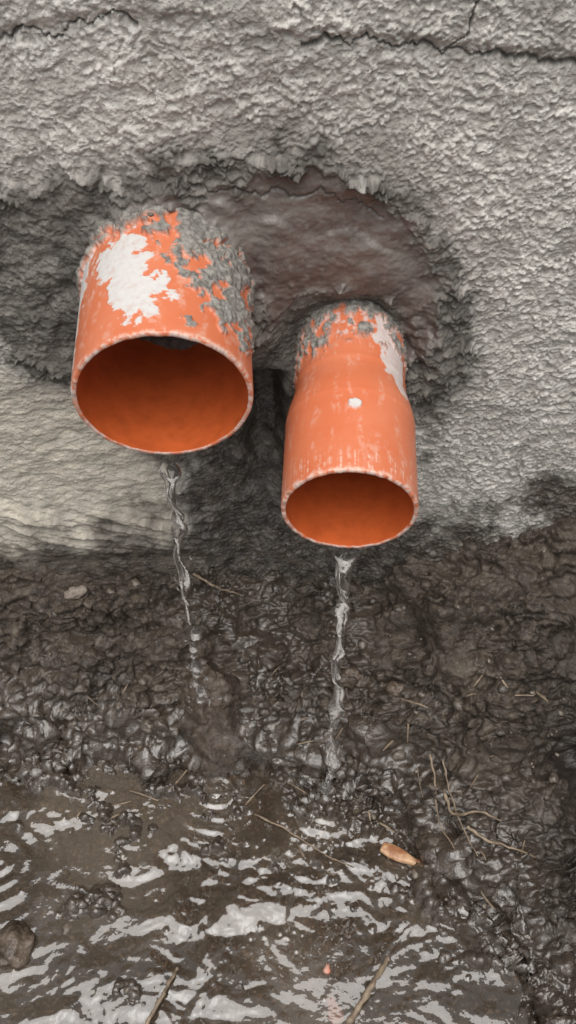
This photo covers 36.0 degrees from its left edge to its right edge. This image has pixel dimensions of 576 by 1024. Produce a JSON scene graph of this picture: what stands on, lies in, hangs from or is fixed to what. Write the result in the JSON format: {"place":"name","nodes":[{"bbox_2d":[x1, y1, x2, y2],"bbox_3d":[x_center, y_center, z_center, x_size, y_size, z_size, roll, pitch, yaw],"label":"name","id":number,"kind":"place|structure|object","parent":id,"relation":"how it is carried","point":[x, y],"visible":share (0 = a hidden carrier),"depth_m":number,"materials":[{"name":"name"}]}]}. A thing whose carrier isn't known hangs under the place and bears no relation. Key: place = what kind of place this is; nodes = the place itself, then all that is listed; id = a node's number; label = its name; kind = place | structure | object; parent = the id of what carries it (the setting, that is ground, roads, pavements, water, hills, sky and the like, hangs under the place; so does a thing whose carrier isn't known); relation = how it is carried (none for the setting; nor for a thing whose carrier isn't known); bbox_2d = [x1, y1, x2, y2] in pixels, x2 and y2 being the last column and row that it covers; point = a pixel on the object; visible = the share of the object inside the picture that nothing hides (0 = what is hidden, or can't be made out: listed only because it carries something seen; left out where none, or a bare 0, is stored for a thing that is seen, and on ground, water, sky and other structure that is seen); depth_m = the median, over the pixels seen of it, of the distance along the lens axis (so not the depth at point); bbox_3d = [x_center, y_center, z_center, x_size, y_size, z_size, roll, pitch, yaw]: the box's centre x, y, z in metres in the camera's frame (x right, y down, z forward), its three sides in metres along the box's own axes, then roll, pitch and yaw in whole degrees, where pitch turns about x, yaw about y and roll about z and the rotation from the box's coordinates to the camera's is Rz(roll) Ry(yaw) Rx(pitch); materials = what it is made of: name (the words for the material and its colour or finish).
{"place":"outdoors","nodes":[
{"label":"outdoors","id":0,"kind":"place"},
{"bbox_2d":[0,517,575,1023],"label":"ground","id":1,"kind":"structure","parent":0,"point":[516,951],"depth_m":1.18,"materials":[{"name":"brown soil"}]},
{"bbox_2d":[0,919,34,967],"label":"stone","id":2,"kind":"object","parent":1,"relation":"on","point":[17,939],"visible":1,"depth_m":1.09,"materials":[{"name":"stone"}]},
{"bbox_2d":[64,585,87,599],"bbox_3d":[-0.292,0.110,1.218,0.033,0.015,0.020,-17,49,-15],"label":"stone","id":3,"kind":"object","parent":1,"relation":"on","point":[74,592],"visible":1,"depth_m":1.21,"materials":[{"name":"beige stone"}]},
{"bbox_2d":[140,719,153,732],"bbox_3d":[-0.196,0.298,1.237,0.022,0.019,0.020,18,49,16],"label":"stone","id":4,"kind":"object","parent":1,"relation":"on","point":[146,726],"visible":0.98,"depth_m":1.23,"materials":[{"name":"beige stone"}]},
{"bbox_2d":[159,461,221,709],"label":"water stream","id":5,"kind":"structure","parent":1,"relation":"on","point":[170,473],"depth_m":0.94,"materials":[{"name":"white"}]},
{"bbox_2d":[193,573,242,595],"bbox_3d":[-0.096,0.101,1.220,0.069,0.040,0.007,7,47,6],"label":"root","id":6,"kind":"object","parent":1,"relation":"on","point":[198,576],"visible":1,"depth_m":1.22,"materials":[{"name":"brown plant"}]},
{"bbox_2d":[0,0,575,589],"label":"stucco wall","id":7,"kind":"structure","parent":1,"relation":"on","point":[408,166],"depth_m":0.83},
{"bbox_2d":[71,204,255,454],"bbox_3d":[-0.121,-0.197,0.854,0.181,0.196,0.252,0,47,0],"label":"drain pipe","id":8,"kind":"object","parent":7,"relation":"attached to","point":[182,273],"visible":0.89,"depth_m":0.81,"materials":[{"name":"orange plastic"}]},
{"bbox_2d":[281,300,418,547],"bbox_3d":[0.062,-0.117,0.914,0.137,0.164,0.305,0,47,0],"label":"drain pipe","id":9,"kind":"object","parent":7,"relation":"attached to","point":[349,478],"visible":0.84,"depth_m":0.86,"materials":[{"name":"orange plastic"}]},
{"bbox_2d":[0,546,575,1003],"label":"pebbles","id":10,"kind":"object","parent":1,"relation":"on","point":[254,852],"visible":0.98,"depth_m":1.17,"materials":[{"name":"grey stone"}]},
{"bbox_2d":[76,664,547,909],"bbox_3d":[0.011,0.309,1.178,0.626,0.216,0.251,10,48,9],"label":"plant debris","id":11,"kind":"object","parent":1,"relation":"on","point":[385,747],"visible":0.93,"depth_m":1.19,"materials":[{"name":"brown plant"}]},
{"bbox_2d":[323,963,330,975],"bbox_3d":[0.048,0.562,1.091,0.010,0.005,0.015,0,47,0],"label":"pipe fragment","id":12,"kind":"object","parent":1,"relation":"on","point":[326,971],"visible":1,"depth_m":1.09,"materials":[{"name":"plastic"}]},
{"bbox_2d":[304,549,359,805],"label":"water stream","id":13,"kind":"structure","parent":1,"relation":"on","point":[345,559],"depth_m":0.99,"materials":[{"name":"white"}]},
{"bbox_2d":[327,994,343,1023],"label":"pipe fragment","id":14,"kind":"object","parent":1,"relation":"on","point":[335,1013],"visible":1,"depth_m":1.06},
{"bbox_2d":[340,666,361,689],"bbox_3d":[0.085,0.228,1.220,0.037,0.034,0.031,0,47,0],"label":"stone","id":15,"kind":"object","parent":1,"relation":"on","point":[351,677],"visible":0.85,"depth_m":1.21,"materials":[{"name":"stone"}]},
{"bbox_2d":[385,680,403,696],"bbox_3d":[0.145,0.240,1.195,0.028,0.024,0.024,0,47,0],"label":"stone","id":16,"kind":"object","parent":1,"relation":"on","point":[393,688],"visible":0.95,"depth_m":1.19,"materials":[{"name":"stone"}]},
{"bbox_2d":[429,754,456,849],"bbox_3d":[0.196,0.374,1.141,0.009,0.061,0.109,-11,48,-10],"label":"root","id":17,"kind":"object","parent":1,"relation":"on","point":[432,767],"visible":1,"depth_m":1.15,"materials":[{"name":"brown plant"}]},
{"bbox_2d":[442,760,477,855],"bbox_3d":[0.217,0.377,1.123,0.007,0.046,0.120,-13,48,-12],"label":"root","id":18,"kind":"object","parent":1,"relation":"on","point":[454,804],"visible":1,"depth_m":1.13,"materials":[{"name":"brown plant"}]},
{"bbox_2d":[443,789,501,820],"bbox_3d":[0.229,0.381,1.127,0.081,0.028,0.020,26,52,22],"label":"twig","id":19,"kind":"object","parent":1,"relation":"on","point":[461,814],"visible":1,"depth_m":1.13,"materials":[{"name":"brown wood"}]},
{"bbox_2d":[466,825,535,857],"bbox_3d":[0.265,0.412,1.103,0.091,0.018,0.012,19,50,17],"label":"twig","id":20,"kind":"object","parent":1,"relation":"on","point":[469,828],"visible":1,"depth_m":1.10,"materials":[{"name":"brown wood"}]},
{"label":"puddle water","id":21,"kind":"structure","parent":1,"relation":"on","visible":0},
{"bbox_2d":[144,967,178,1023],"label":"twig","id":22,"kind":"object","parent":21,"relation":"on","point":[158,1002],"visible":1,"depth_m":1.06,"materials":[{"name":"brown wood"}]},
{"bbox_2d":[254,814,353,867],"bbox_3d":[0.020,0.443,1.194,0.152,0.006,0.008,23,51,20],"label":"twig","id":23,"kind":"object","parent":21,"relation":"on","point":[267,820],"visible":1,"depth_m":1.20,"materials":[{"name":"brown wood"}]},
{"bbox_2d":[346,956,389,1023],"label":"twig","id":24,"kind":"object","parent":21,"relation":"on","point":[353,1015],"visible":1,"depth_m":1.06,"materials":[{"name":"brown wood"}]},
{"bbox_2d":[380,842,420,865],"bbox_3d":[0.153,0.457,1.176,0.062,0.014,0.019,22,51,19],"label":"wood chip","id":25,"kind":"object","parent":21,"relation":"on","point":[394,852],"visible":0.92,"depth_m":1.18,"materials":[{"name":"wood"}]}
]}

